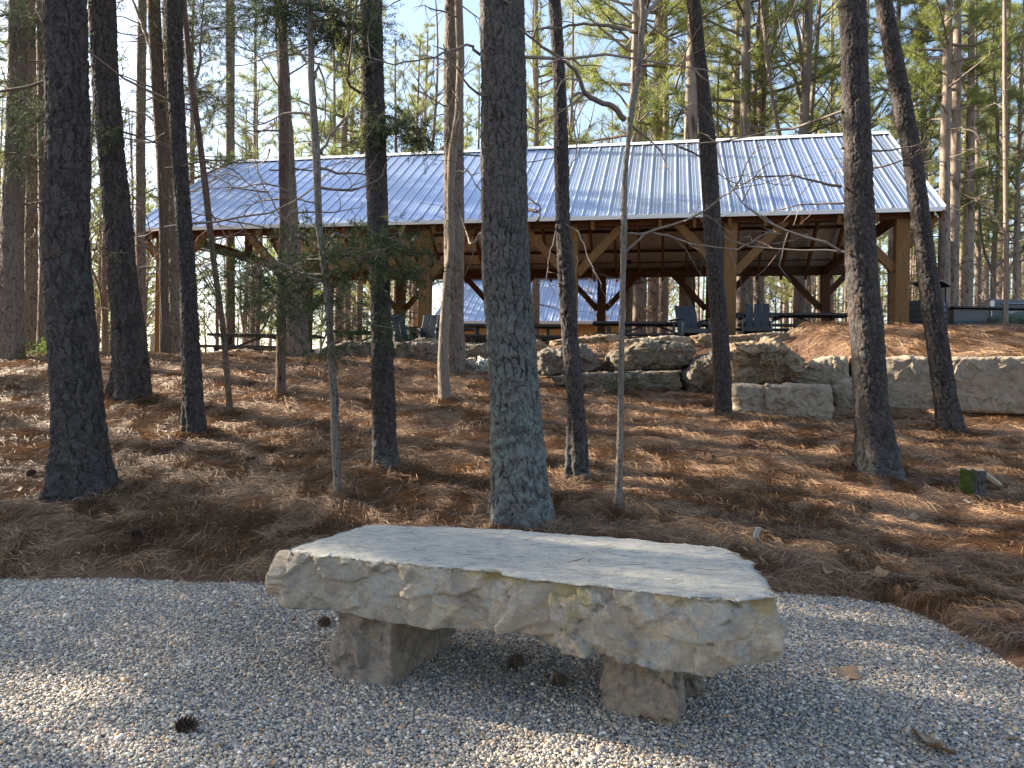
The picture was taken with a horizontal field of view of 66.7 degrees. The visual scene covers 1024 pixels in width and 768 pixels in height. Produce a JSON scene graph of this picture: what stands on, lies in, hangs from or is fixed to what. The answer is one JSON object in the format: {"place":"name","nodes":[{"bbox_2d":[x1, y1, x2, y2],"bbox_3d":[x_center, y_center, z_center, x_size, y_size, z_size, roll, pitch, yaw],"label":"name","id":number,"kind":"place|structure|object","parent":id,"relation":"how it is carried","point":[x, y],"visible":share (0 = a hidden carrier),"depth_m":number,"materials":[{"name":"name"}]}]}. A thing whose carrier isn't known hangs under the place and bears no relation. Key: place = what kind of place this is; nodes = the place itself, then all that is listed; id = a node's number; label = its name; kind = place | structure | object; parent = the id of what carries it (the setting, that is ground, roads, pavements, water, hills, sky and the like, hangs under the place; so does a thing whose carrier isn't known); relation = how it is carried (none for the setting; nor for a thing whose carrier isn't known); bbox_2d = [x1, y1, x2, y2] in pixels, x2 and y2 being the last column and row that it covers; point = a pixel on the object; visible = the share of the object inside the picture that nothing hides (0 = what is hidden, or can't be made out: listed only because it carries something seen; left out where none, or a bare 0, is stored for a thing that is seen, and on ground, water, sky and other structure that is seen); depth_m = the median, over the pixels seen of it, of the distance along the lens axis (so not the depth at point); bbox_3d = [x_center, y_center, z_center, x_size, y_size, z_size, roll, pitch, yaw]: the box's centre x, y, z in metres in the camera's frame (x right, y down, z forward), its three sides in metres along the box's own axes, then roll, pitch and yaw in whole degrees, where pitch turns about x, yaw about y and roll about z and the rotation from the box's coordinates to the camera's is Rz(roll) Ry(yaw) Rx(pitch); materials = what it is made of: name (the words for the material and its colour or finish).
{"place":"outdoors","nodes":[
{"label":"outdoors","id":0,"kind":"place"},
{"bbox_2d":[0,320,1023,667],"bbox_3d":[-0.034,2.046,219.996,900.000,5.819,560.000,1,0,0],"label":"ground","id":1,"kind":"structure","parent":0,"point":[1006,654],"depth_m":7.69,"materials":[{"name":"plant"}]},
{"bbox_2d":[0,0,100,350],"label":"pine tree","id":2,"kind":"object","parent":1,"relation":"on","point":[31,257],"visible":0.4,"depth_m":15.45,"materials":[{"name":"brown plant"}]},
{"bbox_2d":[0,0,119,509],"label":"pine tree","id":3,"kind":"object","parent":1,"relation":"on","point":[80,463],"visible":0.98,"depth_m":7.09,"materials":[{"name":"brown plant"}]},
{"bbox_2d":[0,0,132,353],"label":"pine tree","id":4,"kind":"object","parent":1,"relation":"on","point":[41,327],"visible":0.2,"depth_m":14.93,"materials":[{"name":"brown plant"}]},
{"bbox_2d":[0,46,156,259],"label":"leafy sapling","id":5,"kind":"object","parent":1,"relation":"on","point":[96,222],"visible":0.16,"depth_m":18.94,"materials":[{"name":"plant"}]},
{"bbox_2d":[0,0,157,360],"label":"pine tree","id":6,"kind":"object","parent":1,"relation":"on","point":[14,161],"visible":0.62,"depth_m":14.02,"materials":[{"name":"brown plant"}]},
{"bbox_2d":[89,145,146,350],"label":"pine tree","id":7,"kind":"object","parent":1,"relation":"on","point":[98,319],"visible":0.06,"depth_m":40.30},
{"bbox_2d":[90,45,156,352],"bbox_3d":[-13.978,-5.798,26.318,3.667,12.701,3.650,1,0,34],"label":"bare tree","id":8,"kind":"object","parent":1,"relation":"on","point":[103,290],"visible":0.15,"depth_m":25.90,"materials":[{"name":"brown wood"}]},
{"bbox_2d":[32,0,252,405],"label":"pine tree","id":9,"kind":"object","parent":1,"relation":"on","point":[130,375],"visible":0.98,"depth_m":10.84,"materials":[{"name":"brown plant"}]},
{"bbox_2d":[88,0,231,325],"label":"pine tree","id":10,"kind":"object","parent":1,"relation":"on","point":[140,196],"visible":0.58,"depth_m":18.93,"materials":[{"name":"brown plant"}]},
{"bbox_2d":[30,0,298,353],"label":"tree","id":11,"kind":"object","parent":1,"relation":"on","point":[154,33],"visible":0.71,"depth_m":14.97,"materials":[{"name":"green plant"}]},
{"bbox_2d":[21,0,336,439],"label":"pine tree","id":12,"kind":"object","parent":1,"relation":"on","point":[193,417],"visible":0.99,"depth_m":9.18,"materials":[{"name":"brown plant"}]},
{"bbox_2d":[118,0,249,353],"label":"pine tree","id":13,"kind":"object","parent":1,"relation":"on","point":[174,308],"visible":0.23,"depth_m":15.68,"materials":[{"name":"brown plant"}]},
{"bbox_2d":[127,0,265,417],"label":"sapling","id":14,"kind":"object","parent":1,"relation":"on","point":[192,81],"visible":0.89,"depth_m":10.19,"materials":[{"name":"brown wood"}]},
{"bbox_2d":[145,0,261,348],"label":"pine tree","id":15,"kind":"object","parent":1,"relation":"on","point":[191,144],"visible":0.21,"depth_m":23.75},
{"bbox_2d":[195,137,241,350],"bbox_3d":[-11.805,-4.266,29.919,2.998,10.612,3.179,1,0,-8],"label":"bare tree","id":16,"kind":"object","parent":1,"relation":"on","point":[216,325],"visible":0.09,"depth_m":29.95,"materials":[{"name":"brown wood"}]},
{"bbox_2d":[217,75,275,344],"bbox_3d":[-10.397,-6.178,33.741,4.860,15.045,5.399,1,0,25],"label":"bare tree","id":17,"kind":"object","parent":1,"relation":"on","point":[256,323],"visible":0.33,"depth_m":33.94,"materials":[{"name":"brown wood"}]},
{"bbox_2d":[188,1,311,344],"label":"pine tree","id":18,"kind":"object","parent":1,"relation":"on","point":[264,71],"visible":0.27,"depth_m":40.53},
{"bbox_2d":[184,0,315,344],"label":"pine tree","id":19,"kind":"object","parent":1,"relation":"on","point":[230,143],"visible":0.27,"depth_m":26.91,"materials":[{"name":"green plant"}]},
{"bbox_2d":[145,0,363,360],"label":"pine tree","id":20,"kind":"object","parent":1,"relation":"on","point":[290,339],"visible":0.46,"depth_m":14.82,"materials":[{"name":"brown plant"}]},
{"bbox_2d":[200,333,323,352],"bbox_3d":[-5.842,-0.790,18.502,2.561,0.765,1.732,1,0,2],"label":"picnic table","id":21,"kind":"object","parent":1,"relation":"on","point":[235,347],"visible":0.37,"depth_m":18.16,"materials":[{"name":"black metal"}]},
{"bbox_2d":[178,0,369,398],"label":"cedar tree","id":22,"kind":"object","parent":1,"relation":"on","point":[283,149],"visible":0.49,"depth_m":11.50,"materials":[{"name":"green plant"}]},
{"bbox_2d":[166,0,461,499],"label":"cedar tree","id":23,"kind":"object","parent":1,"relation":"on","point":[310,31],"visible":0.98,"depth_m":7.21,"materials":[{"name":"green plant"}]},
{"bbox_2d":[268,0,363,338],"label":"pine tree","id":24,"kind":"object","parent":1,"relation":"on","point":[333,150],"visible":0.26,"depth_m":29.89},
{"bbox_2d":[235,0,397,340],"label":"pine tree","id":25,"kind":"object","parent":1,"relation":"on","point":[347,110],"visible":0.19,"depth_m":32.47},
{"bbox_2d":[316,340,394,358],"bbox_3d":[-3.134,-0.599,15.693,1.728,0.545,1.035,1,0,0],"label":"wall stone","id":26,"kind":"object","parent":1,"relation":"on","point":[366,352],"visible":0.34,"depth_m":15.23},
{"bbox_2d":[250,0,462,474],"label":"pine tree","id":27,"kind":"object","parent":1,"relation":"on","point":[384,425],"visible":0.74,"depth_m":7.93,"materials":[{"name":"brown plant"}]},
{"bbox_2d":[293,1,424,341],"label":"pine tree","id":28,"kind":"object","parent":1,"relation":"on","point":[354,100],"visible":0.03,"depth_m":35.80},
{"bbox_2d":[384,30,424,317],"bbox_3d":[-4.579,-7.606,33.331,4.436,14.920,3.839,1,0,38],"label":"pine tree","id":29,"kind":"object","parent":1,"relation":"on","point":[399,99],"visible":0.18,"depth_m":32.90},
{"bbox_2d":[392,29,437,326],"bbox_3d":[-4.704,-8.824,38.052,5.372,17.222,5.610,1,0,28],"label":"pine tree","id":30,"kind":"object","parent":1,"relation":"on","point":[422,67],"visible":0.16,"depth_m":38.03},
{"bbox_2d":[394,341,437,361],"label":"wall stone","id":31,"kind":"object","parent":1,"relation":"on","point":[420,350],"visible":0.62,"depth_m":15.13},
{"bbox_2d":[404,315,439,340],"bbox_3d":[-1.804,-1.062,16.873,0.810,0.942,0.924,1,0,11],"label":"outdoor chair","id":32,"kind":"object","parent":1,"relation":"on","point":[433,320],"visible":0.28,"depth_m":17.11,"materials":[{"name":"grey plastic"}]},
{"bbox_2d":[382,0,468,403],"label":"hardwood tree","id":33,"kind":"object","parent":1,"relation":"on","point":[444,388],"visible":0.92,"depth_m":11.48,"materials":[{"name":"brown plant"}]},
{"bbox_2d":[384,0,480,283],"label":"bare tree","id":34,"kind":"object","parent":1,"relation":"on","point":[436,95],"visible":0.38,"depth_m":29.22,"materials":[{"name":"green wood"}]},
{"bbox_2d":[403,18,474,313],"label":"pine tree","id":35,"kind":"object","parent":1,"relation":"on","point":[425,47],"visible":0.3,"depth_m":43.95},
{"bbox_2d":[464,60,481,148],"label":"pine tree","id":36,"kind":"object","parent":1,"relation":"on","point":[478,78],"visible":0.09,"depth_m":44.78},
{"bbox_2d":[389,0,571,373],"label":"pine tree","id":37,"kind":"object","parent":1,"relation":"on","point":[457,360],"visible":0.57,"depth_m":13.79,"materials":[{"name":"brown plant"}]},
{"bbox_2d":[0,384,1009,535],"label":"straw heaps","id":38,"kind":"object","parent":1,"relation":"on","point":[484,504],"visible":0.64,"depth_m":7.91,"materials":[{"name":"brown plant"}]},
{"bbox_2d":[464,323,560,345],"bbox_3d":[0.011,-1.072,19.203,2.432,0.765,1.732,1,0,5],"label":"picnic table","id":39,"kind":"object","parent":1,"relation":"on","point":[475,339],"visible":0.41,"depth_m":18.90,"materials":[{"name":"black metal"}]},
{"bbox_2d":[432,0,618,485],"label":"pine tree","id":40,"kind":"object","parent":1,"relation":"on","point":[577,463],"visible":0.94,"depth_m":7.88,"materials":[{"name":"brown plant"}]},
{"bbox_2d":[436,278,619,344],"bbox_3d":[1.327,-2.530,36.515,8.400,5.000,7.720,1,0,11],"label":"cabin","id":41,"kind":"object","parent":1,"relation":"on","point":[473,309],"visible":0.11,"depth_m":33.94,"materials":[{"name":"white metal"}]},
{"bbox_2d":[343,0,729,532],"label":"pine tree","id":42,"kind":"object","parent":1,"relation":"on","point":[519,494],"visible":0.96,"depth_m":6.51,"materials":[{"name":"grey plant"}]},
{"bbox_2d":[133,131,945,353],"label":"pavilion","id":43,"kind":"structure","parent":1,"relation":"on","point":[658,196],"depth_m":20.53,"materials":[{"name":"white metal"}]},
{"bbox_2d":[464,0,614,338],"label":"pine tree","id":44,"kind":"object","parent":1,"relation":"on","point":[535,105],"visible":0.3,"depth_m":29.70,"materials":[{"name":"plant"}]},
{"bbox_2d":[93,220,1023,352],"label":"woods","id":45,"kind":"object","parent":1,"relation":"on","point":[703,298],"visible":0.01,"depth_m":105.40,"materials":[{"name":"plant"}]},
{"bbox_2d":[526,3,603,334],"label":"pine tree","id":46,"kind":"object","parent":1,"relation":"on","point":[542,64],"visible":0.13,"depth_m":44.73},
{"bbox_2d":[537,343,601,377],"bbox_3d":[0.980,-0.366,14.189,1.254,0.755,1.138,1,0,0],"label":"boulder","id":47,"kind":"object","parent":1,"relation":"on","point":[550,361],"visible":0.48,"depth_m":13.74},
{"bbox_2d":[540,0,617,144],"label":"bare tree","id":48,"kind":"object","parent":1,"relation":"on","point":[570,119],"visible":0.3,"depth_m":34.04,"materials":[{"name":"plant"}]},
{"bbox_2d":[549,334,628,347],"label":"boulder","id":49,"kind":"object","parent":1,"relation":"on","point":[600,338],"visible":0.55,"depth_m":15.53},
{"bbox_2d":[550,370,681,393],"bbox_3d":[1.756,0.030,13.291,2.227,0.563,1.122,1,0,0],"label":"boulder","id":50,"kind":"object","parent":1,"relation":"on","point":[640,380],"visible":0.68,"depth_m":12.83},
{"bbox_2d":[537,0,734,336],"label":"pine tree","id":51,"kind":"object","parent":1,"relation":"on","point":[625,48],"visible":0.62,"depth_m":26.77,"materials":[{"name":"plant"}]},
{"bbox_2d":[592,321,707,338],"bbox_3d":[3.224,-1.041,18.103,2.686,0.765,1.732,1,0,4],"label":"picnic table","id":52,"kind":"object","parent":1,"relation":"on","point":[638,324],"visible":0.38,"depth_m":17.80,"materials":[{"name":"black metal"}]},
{"bbox_2d":[605,339,696,371],"bbox_3d":[2.479,-0.469,14.000,1.563,0.636,1.287,1,0,0],"label":"boulder","id":53,"kind":"object","parent":1,"relation":"on","point":[651,355],"visible":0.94,"depth_m":13.46,"materials":[{"name":"stone"}]},
{"bbox_2d":[613,335,694,345],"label":"boulder","id":54,"kind":"object","parent":53,"relation":"on","point":[670,338],"visible":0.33,"depth_m":15.13,"materials":[{"name":"grey stone"}]},
{"bbox_2d":[581,0,725,336],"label":"pine tree","id":55,"kind":"object","parent":1,"relation":"on","point":[653,282],"visible":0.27,"depth_m":30.78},
{"bbox_2d":[567,0,752,336],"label":"pine tree","id":56,"kind":"object","parent":1,"relation":"on","point":[639,299],"visible":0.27,"depth_m":29.24,"materials":[{"name":"plant"}]},
{"bbox_2d":[603,0,725,332],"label":"pine tree","id":57,"kind":"object","parent":1,"relation":"on","point":[663,290],"visible":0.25,"depth_m":29.85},
{"bbox_2d":[518,0,843,515],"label":"sapling","id":58,"kind":"object","parent":1,"relation":"on","point":[624,233],"visible":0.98,"depth_m":6.82,"materials":[{"name":"brown plant"}]},
{"bbox_2d":[668,306,710,336],"bbox_3d":[3.890,-1.270,16.975,0.810,0.942,0.924,1,0,-7],"label":"outdoor chair","id":59,"kind":"object","parent":1,"relation":"on","point":[684,326],"visible":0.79,"depth_m":17.14,"materials":[{"name":"grey plastic"}]},
{"bbox_2d":[631,0,758,321],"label":"pine tree","id":60,"kind":"object","parent":1,"relation":"on","point":[690,133],"visible":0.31,"depth_m":26.33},
{"bbox_2d":[617,0,775,418],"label":"pine tree","id":61,"kind":"object","parent":1,"relation":"on","point":[720,342],"visible":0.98,"depth_m":11.00,"materials":[{"name":"brown plant"}]},
{"bbox_2d":[679,351,713,394],"bbox_3d":[3.369,-0.146,13.496,0.973,0.867,1.081,1,0,0],"label":"boulder","id":62,"kind":"object","parent":1,"relation":"on","point":[696,375],"visible":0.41,"depth_m":13.07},
{"bbox_2d":[675,10,784,312],"bbox_3d":[11.015,-11.102,39.456,5.036,22.234,5.827,1,0,36],"label":"pine tree","id":63,"kind":"object","parent":1,"relation":"on","point":[738,129],"visible":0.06,"depth_m":39.52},
{"bbox_2d":[683,0,801,303],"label":"pine tree","id":64,"kind":"object","parent":1,"relation":"on","point":[783,98],"visible":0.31,"depth_m":28.67,"materials":[{"name":"plant"}]},
{"bbox_2d":[670,1,817,135],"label":"pine tree","id":65,"kind":"object","parent":1,"relation":"on","point":[734,130],"visible":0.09,"depth_m":36.88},
{"bbox_2d":[655,0,840,334],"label":"pine tree","id":66,"kind":"object","parent":1,"relation":"on","point":[745,16],"visible":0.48,"depth_m":27.31,"materials":[{"name":"plant"}]},
{"bbox_2d":[737,303,777,333],"bbox_3d":[5.232,-1.281,16.572,0.810,0.942,0.924,1,0,17],"label":"outdoor chair","id":67,"kind":"object","parent":1,"relation":"on","point":[764,326],"visible":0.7,"depth_m":16.74,"materials":[{"name":"grey plastic"}]},
{"bbox_2d":[729,332,789,342],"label":"boulder","id":68,"kind":"object","parent":1,"relation":"on","point":[747,337],"visible":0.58,"depth_m":15.24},
{"bbox_2d":[646,0,889,321],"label":"pine tree","id":69,"kind":"object","parent":1,"relation":"on","point":[760,282],"visible":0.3,"depth_m":29.01,"materials":[{"name":"plant"}]},
{"bbox_2d":[732,382,833,421],"bbox_3d":[3.953,0.312,11.625,1.528,0.692,1.055,1,0,9],"label":"boulder","id":70,"kind":"object","parent":1,"relation":"on","point":[804,399],"visible":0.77,"depth_m":11.15,"materials":[{"name":"grey stone"}]},
{"bbox_2d":[729,335,806,384],"bbox_3d":[4.010,-0.338,12.579,1.353,0.906,1.489,1,0,0],"label":"boulder","id":71,"kind":"object","parent":70,"relation":"on","point":[768,359],"visible":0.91,"depth_m":12.06,"materials":[{"name":"stone"}]},
{"bbox_2d":[736,312,847,331],"bbox_3d":[6.638,-1.285,18.553,2.666,0.765,1.732,1,0,7],"label":"picnic table","id":72,"kind":"object","parent":1,"relation":"on","point":[830,316],"visible":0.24,"depth_m":18.30,"materials":[{"name":"black metal"}]},
{"bbox_2d":[766,0,827,327],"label":"pine tree","id":73,"kind":"object","parent":1,"relation":"on","point":[792,111],"visible":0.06,"depth_m":33.73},
{"bbox_2d":[673,0,937,483],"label":"pine tree","id":74,"kind":"object","parent":1,"relation":"on","point":[875,449],"visible":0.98,"depth_m":8.37,"materials":[{"name":"brown plant"}]},
{"bbox_2d":[738,0,888,322],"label":"bare tree","id":75,"kind":"object","parent":1,"relation":"on","point":[817,28],"visible":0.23,"depth_m":29.88,"materials":[{"name":"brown wood"}]},
{"bbox_2d":[793,355,849,385],"bbox_3d":[5.125,-0.018,13.021,0.999,0.922,1.136,1,0,21],"label":"wall stone","id":76,"kind":"object","parent":1,"relation":"on","point":[828,370],"visible":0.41,"depth_m":12.50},
{"bbox_2d":[770,0,876,321],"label":"pine tree","id":77,"kind":"object","parent":1,"relation":"on","point":[838,51],"visible":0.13,"depth_m":45.55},
{"bbox_2d":[692,0,967,436],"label":"pine tree","id":78,"kind":"object","parent":1,"relation":"on","point":[948,412],"visible":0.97,"depth_m":10.50,"materials":[{"name":"brown plant"}]},
{"bbox_2d":[831,377,853,409],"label":"wall stone","id":79,"kind":"object","parent":1,"relation":"on","point":[842,391],"visible":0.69,"depth_m":12.12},
{"bbox_2d":[814,1,887,312],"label":"pine tree","id":80,"kind":"object","parent":1,"relation":"on","point":[832,89],"visible":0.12,"depth_m":31.92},
{"bbox_2d":[751,0,979,327],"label":"bare tree","id":81,"kind":"object","parent":1,"relation":"on","point":[799,298],"visible":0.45,"depth_m":26.86,"materials":[{"name":"brown wood"}]},
{"bbox_2d":[798,0,940,304],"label":"pine tree","id":82,"kind":"object","parent":1,"relation":"on","point":[879,51],"visible":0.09,"depth_m":34.65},
{"bbox_2d":[867,1,988,324],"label":"pine tree","id":83,"kind":"object","parent":1,"relation":"on","point":[893,126],"visible":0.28,"depth_m":23.62,"materials":[{"name":"plant"}]},
{"bbox_2d":[909,280,951,324],"bbox_3d":[9.274,-1.554,17.504,1.068,1.513,0.680,1,0,-36],"label":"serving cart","id":84,"kind":"object","parent":1,"relation":"on","point":[915,314],"visible":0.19,"depth_m":17.26,"materials":[{"name":"black metal"}]},
{"bbox_2d":[849,355,1023,414],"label":"wall stone","id":85,"kind":"object","parent":1,"relation":"on","point":[991,385],"visible":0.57,"depth_m":11.91,"materials":[{"name":"stone"}]},
{"bbox_2d":[867,0,1023,306],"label":"pine tree","id":86,"kind":"object","parent":1,"relation":"on","point":[943,263],"visible":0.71,"depth_m":21.95,"materials":[{"name":"plant"}]},
{"bbox_2d":[868,0,1023,305],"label":"pine tree","id":87,"kind":"object","parent":1,"relation":"on","point":[955,162],"visible":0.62,"depth_m":22.47,"materials":[{"name":"plant"}]},
{"bbox_2d":[871,0,1023,305],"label":"pine tree","id":88,"kind":"object","parent":1,"relation":"on","point":[967,283],"visible":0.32,"depth_m":24.89,"materials":[{"name":"plant"}]},
{"bbox_2d":[878,5,1022,293],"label":"pine tree","id":89,"kind":"object","parent":1,"relation":"on","point":[926,157],"visible":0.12,"depth_m":25.47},
{"bbox_2d":[883,0,1023,300],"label":"pine tree","id":90,"kind":"object","parent":1,"relation":"on","point":[963,19],"visible":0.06,"depth_m":41.30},
{"bbox_2d":[959,468,986,501],"bbox_3d":[4.689,1.036,7.902,0.254,0.370,0.240,1,0,0],"label":"tree stump","id":91,"kind":"object","parent":1,"relation":"on","point":[973,481],"visible":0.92,"depth_m":7.82,"materials":[{"name":"plant"}]},
{"bbox_2d":[936,0,1023,305],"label":"pine tree","id":92,"kind":"object","parent":1,"relation":"on","point":[977,287],"visible":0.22,"depth_m":28.90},
{"bbox_2d":[937,0,1023,298],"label":"pine tree","id":93,"kind":"object","parent":1,"relation":"on","point":[999,276],"visible":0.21,"depth_m":33.54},
{"bbox_2d":[938,0,1023,304],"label":"pine tree","id":94,"kind":"object","parent":1,"relation":"on","point":[1016,240],"visible":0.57,"depth_m":26.01,"materials":[{"name":"plant"}]},
{"bbox_2d":[948,306,1023,327],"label":"kitchen counter","id":95,"kind":"object","parent":1,"relation":"on","point":[970,315],"visible":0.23,"depth_m":17.67,"materials":[{"name":"black metal"}]},
{"bbox_2d":[949,0,1023,324],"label":"pine tree","id":96,"kind":"object","parent":1,"relation":"on","point":[1005,165],"visible":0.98,"depth_m":16.19,"materials":[{"name":"brown wood"}]},
{"bbox_2d":[959,82,1023,300],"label":"pine tree","id":97,"kind":"object","parent":1,"relation":"on","point":[985,279],"visible":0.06,"depth_m":50.45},
{"bbox_2d":[960,1,1023,299],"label":"pine tree","id":98,"kind":"object","parent":1,"relation":"on","point":[992,204],"visible":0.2,"depth_m":30.95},
{"bbox_2d":[962,0,1023,298],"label":"bare tree","id":99,"kind":"object","parent":1,"relation":"on","point":[993,278],"visible":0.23,"depth_m":26.94,"materials":[{"name":"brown wood"}]},
{"bbox_2d":[974,51,1023,299],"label":"pine tree","id":100,"kind":"object","parent":1,"relation":"on","point":[1020,243],"visible":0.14,"depth_m":37.29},
{"bbox_2d":[984,311,1023,326],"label":"boulder","id":101,"kind":"object","parent":1,"relation":"on","point":[1017,317],"visible":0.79,"depth_m":16.65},
{"bbox_2d":[0,576,1023,767],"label":"gravel path","id":102,"kind":"structure","parent":0,"point":[438,736],"depth_m":3.45,"materials":[{"name":"gravel"}]},
{"bbox_2d":[175,714,199,733],"bbox_3d":[-1.344,1.411,3.214,0.097,0.091,0.091,-8,-3,15],"label":"pine cone","id":103,"kind":"object","parent":102,"relation":"on","point":[190,722],"visible":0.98,"depth_m":3.20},
{"bbox_2d":[1,580,1016,767],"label":"scattered needles","id":104,"kind":"object","parent":102,"relation":"on","point":[453,660],"visible":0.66,"depth_m":3.96,"materials":[{"name":"brown plant"}]},
{"bbox_2d":[265,524,787,728],"bbox_3d":[0.084,1.170,3.897,2.460,0.702,1.147,1,0,21],"label":"stone bench","id":105,"kind":"object","parent":102,"relation":"on","point":[655,638],"visible":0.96,"depth_m":3.50,"materials":[{"name":"stone"}]},
{"bbox_2d":[0,0,1023,351],"label":"sky","id":106,"kind":"structure","parent":0,"point":[413,22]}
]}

